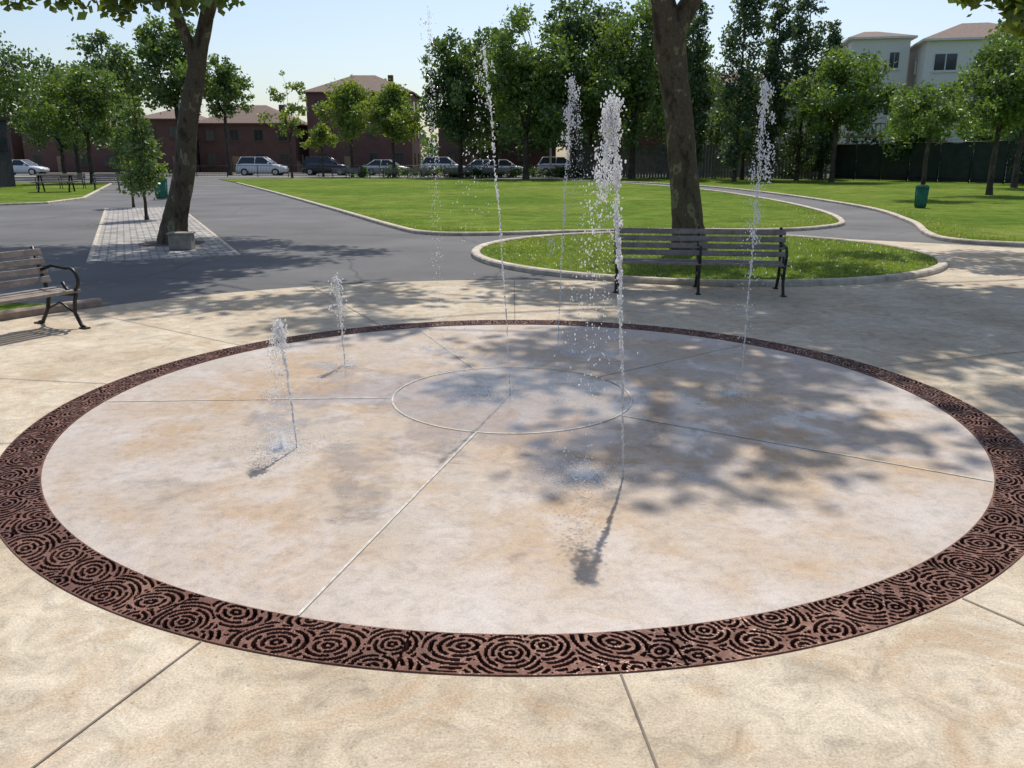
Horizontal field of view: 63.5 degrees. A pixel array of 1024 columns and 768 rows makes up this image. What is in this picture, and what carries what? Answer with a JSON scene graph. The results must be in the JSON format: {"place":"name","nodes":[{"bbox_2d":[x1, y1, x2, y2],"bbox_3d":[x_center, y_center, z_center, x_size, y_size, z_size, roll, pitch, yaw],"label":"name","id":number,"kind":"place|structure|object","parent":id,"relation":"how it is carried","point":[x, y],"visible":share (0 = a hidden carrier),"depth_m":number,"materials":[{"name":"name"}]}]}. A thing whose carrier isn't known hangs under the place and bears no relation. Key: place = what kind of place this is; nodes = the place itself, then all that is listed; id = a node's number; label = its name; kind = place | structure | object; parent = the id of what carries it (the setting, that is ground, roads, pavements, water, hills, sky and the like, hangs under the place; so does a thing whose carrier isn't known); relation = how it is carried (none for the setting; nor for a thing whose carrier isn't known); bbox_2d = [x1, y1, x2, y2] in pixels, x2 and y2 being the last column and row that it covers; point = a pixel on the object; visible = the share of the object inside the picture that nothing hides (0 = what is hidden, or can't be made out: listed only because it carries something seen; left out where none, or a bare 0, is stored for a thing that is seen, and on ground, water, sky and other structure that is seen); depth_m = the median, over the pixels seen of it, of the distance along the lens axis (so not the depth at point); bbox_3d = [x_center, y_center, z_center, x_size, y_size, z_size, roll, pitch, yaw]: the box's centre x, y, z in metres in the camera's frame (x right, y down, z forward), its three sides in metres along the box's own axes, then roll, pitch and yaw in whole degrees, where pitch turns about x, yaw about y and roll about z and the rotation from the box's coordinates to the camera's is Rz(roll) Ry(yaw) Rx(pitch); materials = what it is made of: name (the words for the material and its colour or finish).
{"place":"outdoors","nodes":[
{"label":"outdoors","id":0,"kind":"place"},
{"bbox_2d":[0,182,108,202],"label":"lawn","id":1,"kind":"structure","parent":0,"point":[21,192],"depth_m":41.59,"materials":[{"name":"green plant"}]},
{"bbox_2d":[0,120,15,186],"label":"walls","id":2,"kind":"structure","parent":1,"relation":"on","point":[7,177],"depth_m":50.02,"materials":[{"name":"grey paint"}]},
{"bbox_2d":[0,31,61,131],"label":"deciduous tree","id":3,"kind":"object","parent":1,"relation":"on","point":[12,59],"visible":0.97,"depth_m":51.90,"materials":[{"name":"green plant"}]},
{"bbox_2d":[31,174,78,192],"bbox_3d":[-23.300,-10.253,42.290,1.900,0.901,1.800,-5,16,-17],"label":"picnic table","id":4,"kind":"object","parent":1,"relation":"on","point":[38,182],"visible":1,"depth_m":41.95,"materials":[{"name":"grey wood"}]},
{"bbox_2d":[35,173,85,188],"bbox_3d":[-25.580,-11.496,46.926,2.530,0.905,0.862,-4,16,-14],"label":"park bench","id":5,"kind":"object","parent":1,"relation":"on","point":[64,177],"visible":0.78,"depth_m":47.06,"materials":[{"name":"wood"}]},
{"bbox_2d":[19,60,143,182],"bbox_3d":[-29.400,-17.866,56.715,6.774,8.186,7.696,0,15,0],"label":"deciduous tree","id":6,"kind":"object","parent":1,"relation":"on","point":[91,91],"visible":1,"depth_m":56.37,"materials":[{"name":"green plant"}]},
{"bbox_2d":[92,207,235,260],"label":"granite paving","id":7,"kind":"structure","parent":0,"point":[124,233],"depth_m":17.23,"materials":[{"name":"grey stone"}]},
{"bbox_2d":[113,95,171,219],"bbox_3d":[-10.053,-6.080,22.442,1.301,3.322,1.673,0,15,0],"label":"ginkgo tree","id":8,"kind":"object","parent":7,"relation":"on","point":[142,177],"visible":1,"depth_m":22.27,"materials":[{"name":"green plant"}]},
{"bbox_2d":[138,240,204,245],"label":"tree pit soil","id":9,"kind":"object","parent":7,"relation":"on","point":[153,243],"visible":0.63,"depth_m":16.34,"materials":[{"name":"brown soil"}]},
{"bbox_2d":[0,0,245,243],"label":"plane tree","id":10,"kind":"object","parent":9,"relation":"on","point":[175,215],"visible":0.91,"depth_m":15.59,"materials":[{"name":"green plant"}]},
{"bbox_2d":[166,231,195,249],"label":"stone block","id":11,"kind":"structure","parent":7,"relation":"on","point":[183,240],"depth_m":15.16,"materials":[{"name":"grey stone"}]},
{"bbox_2d":[14,174,645,175],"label":"road","id":12,"kind":"structure","parent":0,"point":[217,174],"depth_m":98.44,"materials":[{"name":"grey asphalt"}]},
{"bbox_2d":[12,160,49,174],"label":"parked car","id":13,"kind":"object","parent":12,"relation":"on","point":[26,166],"visible":0.69,"depth_m":91.96,"materials":[{"name":"white metal"}]},
{"bbox_2d":[55,29,153,173],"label":"deciduous tree","id":14,"kind":"object","parent":12,"relation":"on","point":[100,39],"visible":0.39,"depth_m":90.09,"materials":[{"name":"green plant"}]},
{"bbox_2d":[114,11,214,128],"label":"deciduous tree","id":15,"kind":"object","parent":12,"relation":"on","point":[155,52],"visible":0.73,"depth_m":88.32,"materials":[{"name":"green plant"}]},
{"bbox_2d":[203,53,254,174],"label":"deciduous tree","id":16,"kind":"object","parent":12,"relation":"on","point":[228,84],"visible":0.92,"depth_m":91.22,"materials":[{"name":"green plant"}]},
{"bbox_2d":[235,157,288,174],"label":"parked car","id":17,"kind":"object","parent":12,"relation":"on","point":[255,161],"visible":0.88,"depth_m":89.19,"materials":[{"name":"white metal"}]},
{"bbox_2d":[301,157,350,174],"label":"parked car","id":18,"kind":"object","parent":12,"relation":"on","point":[318,160],"visible":0.7,"depth_m":91.89,"materials":[{"name":"black metal"}]},
{"bbox_2d":[420,157,465,174],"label":"parked car","id":19,"kind":"object","parent":12,"relation":"on","point":[442,161],"visible":0.48,"depth_m":93.82,"materials":[{"name":"white metal"}]},
{"bbox_2d":[537,157,581,172],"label":"parked car","id":20,"kind":"object","parent":12,"relation":"on","point":[555,160],"visible":0.48,"depth_m":93.82,"materials":[{"name":"silver metal"}]},
{"bbox_2d":[698,87,813,175],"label":"walls","id":21,"kind":"structure","parent":12,"relation":"on","point":[787,115],"depth_m":85.24,"materials":[{"name":"red"}]},
{"bbox_2d":[16,161,648,173],"bbox_3d":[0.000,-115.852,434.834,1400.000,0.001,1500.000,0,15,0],"label":"ground","id":22,"kind":"structure","parent":0,"point":[208,173],"depth_m":106.45,"materials":[{"name":"grey concrete"}]},
{"bbox_2d":[7,127,24,159],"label":"walls","id":23,"kind":"structure","parent":22,"relation":"on","point":[16,146],"depth_m":111.73,"materials":[{"name":"red brick"}]},
{"bbox_2d":[21,127,125,171],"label":"walls","id":24,"kind":"structure","parent":22,"relation":"on","point":[49,158],"depth_m":110.41,"materials":[{"name":"red brick"}]},
{"bbox_2d":[137,120,200,172],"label":"walls","id":25,"kind":"structure","parent":22,"relation":"on","point":[167,147],"depth_m":107.54,"materials":[{"name":"red brick"}]},
{"bbox_2d":[197,124,308,171],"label":"walls","id":26,"kind":"structure","parent":22,"relation":"on","point":[271,147],"depth_m":111.07,"materials":[{"name":"red brick"}]},
{"bbox_2d":[204,129,289,164],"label":"window frames","id":27,"kind":"structure","parent":26,"relation":"attached to","point":[239,140],"depth_m":110.79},
{"bbox_2d":[205,130,288,163],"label":"windows","id":28,"kind":"structure","parent":27,"relation":"attached to","point":[233,135],"depth_m":110.70,"materials":[{"name":"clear glass"}]},
{"bbox_2d":[198,123,306,125],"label":"eaves","id":29,"kind":"object","parent":26,"relation":"on","point":[247,123],"visible":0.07,"depth_m":109.84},
{"bbox_2d":[198,105,306,124],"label":"roof","id":30,"kind":"structure","parent":29,"relation":"on","point":[250,117],"depth_m":111.32,"materials":[{"name":"brown"}]},
{"bbox_2d":[257,70,307,177],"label":"sparse tree","id":31,"kind":"object","parent":22,"relation":"on","point":[289,111],"visible":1,"depth_m":76.18,"materials":[{"name":"green plant"}]},
{"bbox_2d":[299,122,337,174],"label":"deciduous tree","id":32,"kind":"object","parent":22,"relation":"on","point":[321,136],"visible":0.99,"depth_m":81.85,"materials":[{"name":"green plant"}]},
{"bbox_2d":[311,74,380,176],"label":"deciduous tree","id":33,"kind":"object","parent":22,"relation":"on","point":[348,94],"visible":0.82,"depth_m":77.92,"materials":[{"name":"green plant"}]},
{"bbox_2d":[305,93,420,167],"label":"walls","id":34,"kind":"structure","parent":22,"relation":"on","point":[365,146],"depth_m":112.06,"materials":[{"name":"red brick"}]},
{"bbox_2d":[304,92,419,98],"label":"eaves","id":35,"kind":"object","parent":34,"relation":"on","point":[414,94],"visible":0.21,"depth_m":109.77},
{"bbox_2d":[302,75,412,91],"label":"roof","id":36,"kind":"structure","parent":35,"relation":"on","point":[373,82],"depth_m":112.19,"materials":[{"name":"brown"}]},
{"bbox_2d":[345,78,424,177],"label":"deciduous tree","id":37,"kind":"object","parent":22,"relation":"on","point":[391,117],"visible":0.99,"depth_m":76.33,"materials":[{"name":"green plant"}]},
{"bbox_2d":[420,124,438,163],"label":"distant trees","id":38,"kind":"object","parent":22,"relation":"on","point":[425,139],"visible":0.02,"depth_m":134.07,"materials":[{"name":"green plant"}]},
{"bbox_2d":[415,26,500,177],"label":"deciduous tree","id":39,"kind":"object","parent":22,"relation":"on","point":[453,82],"visible":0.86,"depth_m":74.62,"materials":[{"name":"green plant"}]},
{"bbox_2d":[343,163,586,177],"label":"hedge","id":40,"kind":"object","parent":22,"relation":"on","point":[558,171],"visible":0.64,"depth_m":79.16,"materials":[{"name":"green plant"}]},
{"bbox_2d":[448,26,526,167],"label":"deciduous tree","id":41,"kind":"object","parent":22,"relation":"on","point":[479,39],"visible":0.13,"depth_m":80.44,"materials":[{"name":"green plant"}]},
{"bbox_2d":[438,125,555,169],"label":"walls","id":42,"kind":"structure","parent":22,"relation":"on","point":[534,158],"depth_m":113.20,"materials":[{"name":"red brick"}]},
{"bbox_2d":[41,325,993,633],"bbox_3d":[0.030,0.139,5.600,5.640,0.001,5.640,0,15,0],"label":"splash pad","id":43,"kind":"object","parent":22,"relation":"on","point":[157,479],"visible":0.96,"depth_m":4.26,"materials":[{"name":"concrete"}]},
{"bbox_2d":[228,314,356,482],"bbox_3d":[-1.446,-0.037,4.764,1.108,0.785,0.973,9,17,30],"label":"water jet","id":44,"kind":"object","parent":43,"relation":"on","point":[278,326],"visible":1,"depth_m":4.65},
{"bbox_2d":[287,272,375,374],"bbox_3d":[-1.414,-0.492,6.511,0.894,0.749,1.053,0,15,0],"label":"water jet","id":45,"kind":"object","parent":43,"relation":"on","point":[337,286],"visible":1,"depth_m":6.57},
{"bbox_2d":[402,6,490,365],"bbox_3d":[-0.651,-1.592,6.737,1.529,2.750,1.101,4,16,13],"label":"water jet","id":46,"kind":"object","parent":43,"relation":"on","point":[435,183],"visible":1,"depth_m":6.71},
{"bbox_2d":[417,37,587,427],"bbox_3d":[-0.109,-1.050,5.513,1.399,2.348,1.705,0,15,0],"label":"water jet","id":47,"kind":"object","parent":43,"relation":"on","point":[487,103],"visible":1,"depth_m":5.47},
{"bbox_2d":[105,328,990,614],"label":"splash pad joints","id":48,"kind":"object","parent":43,"relation":"attached to","point":[493,432],"visible":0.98,"depth_m":4.94,"materials":[{"name":"grey concrete"}]},
{"bbox_2d":[481,73,655,369],"bbox_3d":[0.342,-1.446,7.061,2.070,2.305,2.020,0,15,0],"label":"water jet","id":49,"kind":"object","parent":43,"relation":"on","point":[569,113],"visible":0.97,"depth_m":6.76},
{"bbox_2d":[490,79,716,553],"bbox_3d":[0.529,-0.445,4.017,1.276,1.958,1.374,-4,16,-15],"label":"water jet","id":50,"kind":"object","parent":43,"relation":"on","point":[609,110],"visible":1,"depth_m":3.96},
{"bbox_2d":[640,75,869,416],"bbox_3d":[1.435,-0.985,5.652,1.925,2.146,1.309,0,15,0],"label":"water jet","id":51,"kind":"object","parent":43,"relation":"on","point":[766,87],"visible":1,"depth_m":5.51},
{"bbox_2d":[474,1,583,178],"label":"deciduous tree","id":52,"kind":"object","parent":22,"relation":"on","point":[520,72],"visible":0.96,"depth_m":68.50,"materials":[{"name":"green plant"}]},
{"bbox_2d":[462,104,666,160],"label":"street trees","id":53,"kind":"object","parent":22,"relation":"on","point":[652,126],"visible":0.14,"depth_m":107.10,"materials":[{"name":"green plant"}]},
{"bbox_2d":[569,119,666,170],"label":"walls","id":54,"kind":"structure","parent":22,"relation":"on","point":[644,141],"depth_m":112.86,"materials":[{"name":"red brick"}]},
{"bbox_2d":[15,176,828,176],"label":"pavement","id":55,"kind":"structure","parent":0,"point":[316,176],"depth_m":82.75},
{"bbox_2d":[823,38,910,175],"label":"walls","id":56,"kind":"structure","parent":55,"relation":"on","point":[886,46],"depth_m":75.47,"materials":[{"name":"beige paint"}]},
{"bbox_2d":[904,39,1006,174],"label":"walls","id":57,"kind":"structure","parent":55,"relation":"on","point":[925,52],"depth_m":72.44,"materials":[{"name":"beige paint"}]},
{"bbox_2d":[918,22,1002,41],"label":"roof","id":58,"kind":"structure","parent":57,"relation":"on","point":[971,30],"depth_m":73.10,"materials":[{"name":"brown"}]},
{"bbox_2d":[932,51,1007,162],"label":"window frames","id":59,"kind":"structure","parent":57,"relation":"attached to","point":[946,53],"depth_m":72.11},
{"bbox_2d":[934,52,1008,161],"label":"windows","id":60,"kind":"structure","parent":59,"relation":"attached to","point":[939,62],"depth_m":72.12,"materials":[{"name":"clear glass"}]},
{"bbox_2d":[0,0,1005,159],"label":"sky","id":61,"kind":"structure","parent":0,"point":[315,43],"materials":[{"name":"blue"}]},
{"bbox_2d":[0,239,1023,767],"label":"concrete plaza","id":62,"kind":"structure","parent":0,"point":[942,687],"depth_m":2.68,"materials":[{"name":"beige concrete"}]},
{"bbox_2d":[0,246,90,329],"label":"park bench","id":63,"kind":"object","parent":62,"relation":"on","point":[47,292],"visible":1,"depth_m":8.02,"materials":[{"name":"brown wood"}]},
{"bbox_2d":[0,320,1023,676],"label":"trench grate","id":64,"kind":"object","parent":62,"relation":"on","point":[36,536],"visible":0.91,"depth_m":3.08,"materials":[{"name":"metal"}]},
{"bbox_2d":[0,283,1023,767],"bbox_3d":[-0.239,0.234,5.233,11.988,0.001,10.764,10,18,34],"label":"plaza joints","id":65,"kind":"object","parent":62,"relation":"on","point":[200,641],"visible":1,"depth_m":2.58,"materials":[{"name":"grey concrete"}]},
{"bbox_2d":[612,226,789,296],"bbox_3d":[2.342,-1.560,10.400,2.140,0.787,0.750,2,15,9],"label":"park bench","id":66,"kind":"object","parent":62,"relation":"on","point":[699,261],"visible":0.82,"depth_m":10.48,"materials":[{"name":"grey wood"}]},
{"bbox_2d":[0,177,1023,321],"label":"asphalt path","id":67,"kind":"structure","parent":0,"point":[275,241],"depth_m":16.27,"materials":[{"name":"grey asphalt"}]},
{"bbox_2d":[0,57,43,128],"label":"deciduous tree","id":68,"kind":"object","parent":67,"relation":"on","point":[27,102],"visible":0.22,"depth_m":62.99,"materials":[{"name":"green plant"}]},
{"bbox_2d":[0,298,102,320],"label":"planting bed kerb","id":69,"kind":"structure","parent":67,"relation":"on","point":[16,313],"depth_m":8.87,"materials":[{"name":"concrete"}]},
{"bbox_2d":[7,61,105,172],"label":"deciduous tree","id":70,"kind":"object","parent":67,"relation":"on","point":[60,147],"visible":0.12,"depth_m":79.79,"materials":[{"name":"green plant"}]},
{"bbox_2d":[0,183,113,205],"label":"lawn kerb","id":71,"kind":"structure","parent":67,"relation":"on","point":[66,200],"depth_m":32.49,"materials":[{"name":"concrete"}]},
{"bbox_2d":[15,63,123,178],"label":"deciduous tree","id":72,"kind":"object","parent":67,"relation":"on","point":[56,133],"visible":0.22,"depth_m":70.39,"materials":[{"name":"green plant"}]},
{"bbox_2d":[106,112,146,206],"bbox_3d":[-13.240,-7.681,28.525,1.375,3.239,1.504,0,15,0],"label":"young tree","id":73,"kind":"object","parent":67,"relation":"on","point":[117,144],"visible":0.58,"depth_m":28.13,"materials":[{"name":"green plant"}]},
{"bbox_2d":[86,207,241,262],"bbox_3d":[-9.306,-4.116,21.337,2.439,0.028,17.012,-7,17,-24],"label":"paving edge","id":74,"kind":"object","parent":67,"relation":"on","point":[91,252],"visible":0.82,"depth_m":15.44,"materials":[{"name":"concrete"}]},
{"bbox_2d":[165,165,589,176],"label":"iron fence","id":75,"kind":"object","parent":67,"relation":"on","point":[265,175],"visible":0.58,"depth_m":81.29,"materials":[{"name":"black metal"}]},
{"bbox_2d":[236,179,844,235],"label":"lawn kerb","id":76,"kind":"structure","parent":67,"relation":"on","point":[841,222],"depth_m":19.64,"materials":[{"name":"concrete"}]},
{"bbox_2d":[536,32,632,173],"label":"deciduous tree","id":77,"kind":"object","parent":67,"relation":"on","point":[590,134],"visible":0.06,"depth_m":82.47,"materials":[{"name":"green plant"}]},
{"bbox_2d":[480,232,937,278],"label":"tree lawn","id":78,"kind":"structure","parent":67,"relation":"on","point":[716,269],"depth_m":13.29,"materials":[{"name":"green plant"}]},
{"bbox_2d":[651,0,708,249],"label":"plane tree","id":79,"kind":"object","parent":78,"relation":"on","point":[671,21],"visible":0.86,"depth_m":14.02,"materials":[{"name":"brown plant"}]},
{"bbox_2d":[471,231,948,286],"bbox_3d":[3.260,-2.339,14.647,7.950,0.090,7.950,0,15,0],"label":"tree lawn kerb","id":80,"kind":"object","parent":67,"relation":"on","point":[941,265],"visible":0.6,"depth_m":11.40,"materials":[{"name":"concrete"}]},
{"bbox_2d":[569,178,1023,246],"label":"side lawn kerb","id":81,"kind":"structure","parent":67,"relation":"on","point":[921,228],"depth_m":21.91,"materials":[{"name":"concrete"}]},
{"bbox_2d":[221,178,838,231],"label":"lawn","id":82,"kind":"structure","parent":0,"point":[532,204],"depth_m":31.78,"materials":[{"name":"green plant"}]},
{"bbox_2d":[566,177,1023,241],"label":"side lawn","id":83,"kind":"structure","parent":0,"point":[999,211],"depth_m":36.90,"materials":[{"name":"green plant"}]},
{"bbox_2d":[535,0,634,177],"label":"deciduous tree","id":84,"kind":"object","parent":83,"relation":"on","point":[579,29],"visible":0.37,"depth_m":71.36,"materials":[{"name":"green plant"}]},
{"bbox_2d":[574,0,701,178],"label":"deciduous tree","id":85,"kind":"object","parent":83,"relation":"on","point":[639,89],"visible":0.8,"depth_m":69.22,"materials":[{"name":"green plant"}]},
{"bbox_2d":[630,15,725,176],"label":"deciduous tree","id":86,"kind":"object","parent":83,"relation":"on","point":[649,134],"visible":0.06,"depth_m":74.51,"materials":[{"name":"green plant"}]},
{"bbox_2d":[685,0,717,164],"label":"columnar tree","id":87,"kind":"object","parent":83,"relation":"on","point":[700,96],"visible":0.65,"depth_m":65.34,"materials":[{"name":"green plant"}]},
{"bbox_2d":[576,144,828,178],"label":"board fence","id":88,"kind":"object","parent":83,"relation":"on","point":[647,159],"visible":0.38,"depth_m":75.76,"materials":[{"name":"brown wood"}]},
{"bbox_2d":[709,0,775,180],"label":"columnar tree","id":89,"kind":"object","parent":83,"relation":"on","point":[745,80],"visible":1,"depth_m":61.91,"materials":[{"name":"green plant"}]},
{"bbox_2d":[702,89,786,178],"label":"deciduous tree","id":90,"kind":"object","parent":83,"relation":"on","point":[716,139],"visible":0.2,"depth_m":68.76,"materials":[{"name":"green plant"}]},
{"bbox_2d":[749,0,798,180],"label":"columnar tree","id":91,"kind":"object","parent":83,"relation":"on","point":[772,72],"visible":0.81,"depth_m":63.38,"materials":[{"name":"green plant"}]},
{"bbox_2d":[779,0,834,179],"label":"columnar tree","id":92,"kind":"object","parent":83,"relation":"on","point":[799,136],"visible":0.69,"depth_m":64.38,"materials":[{"name":"green plant"}]},
{"bbox_2d":[804,19,844,178],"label":"columnar tree","id":93,"kind":"object","parent":83,"relation":"on","point":[825,143],"visible":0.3,"depth_m":68.42,"materials":[{"name":"green plant"}]},
{"bbox_2d":[780,44,906,181],"bbox_3d":[24.117,-19.445,59.811,10.158,9.620,9.023,0,15,0],"label":"deciduous tree","id":94,"kind":"object","parent":83,"relation":"on","point":[856,95],"visible":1,"depth_m":58.49,"materials":[{"name":"green plant"}]},
{"bbox_2d":[777,132,1008,178],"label":"shrubs","id":95,"kind":"object","parent":83,"relation":"on","point":[855,142],"visible":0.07,"depth_m":72.74,"materials":[{"name":"green plant"}]},
{"bbox_2d":[872,114,953,161],"bbox_3d":[31.061,-18.234,63.302,5.441,5.459,6.393,0,15,0],"label":"deciduous tree","id":96,"kind":"object","parent":83,"relation":"on","point":[913,137],"visible":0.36,"depth_m":63.06,"materials":[{"name":"green plant"}]},
{"bbox_2d":[914,185,929,207],"bbox_3d":[13.901,-6.368,28.112,0.434,0.760,0.435,0,15,0],"label":"litter bin","id":97,"kind":"object","parent":83,"relation":"on","point":[921,194],"visible":1,"depth_m":27.98,"materials":[{"name":"green paint"}]},
{"bbox_2d":[835,139,1023,183],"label":"chain link fence","id":98,"kind":"object","parent":83,"relation":"on","point":[955,161],"visible":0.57,"depth_m":61.12,"materials":[{"name":"black metal"}]},
{"bbox_2d":[882,78,1001,184],"bbox_3d":[16.847,-9.961,33.812,4.257,4.882,4.192,0,15,0],"label":"deciduous tree","id":99,"kind":"object","parent":83,"relation":"on","point":[929,111],"visible":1,"depth_m":32.88,"materials":[{"name":"green plant"}]},
{"bbox_2d":[927,32,1023,194],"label":"deciduous tree","id":100,"kind":"object","parent":83,"relation":"on","point":[1009,92],"visible":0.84,"depth_m":36.75,"materials":[{"name":"green plant"}]},
{"bbox_2d":[947,0,1023,43],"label":"plane tree","id":101,"kind":"object","parent":83,"relation":"on","point":[1013,10],"visible":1,"depth_m":13.52,"materials":[{"name":"green plant"}]},
{"bbox_2d":[952,102,1018,153],"bbox_3d":[36.408,-18.354,61.262,6.664,6.756,7.170,5,16,17],"label":"deciduous tree","id":102,"kind":"object","parent":83,"relation":"on","point":[987,138],"visible":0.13,"depth_m":59.84,"materials":[{"name":"green plant"}]},
{"bbox_2d":[963,22,1023,187],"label":"deciduous tree","id":103,"kind":"object","parent":83,"relation":"on","point":[1015,174],"visible":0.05,"depth_m":47.98,"materials":[{"name":"green plant"}]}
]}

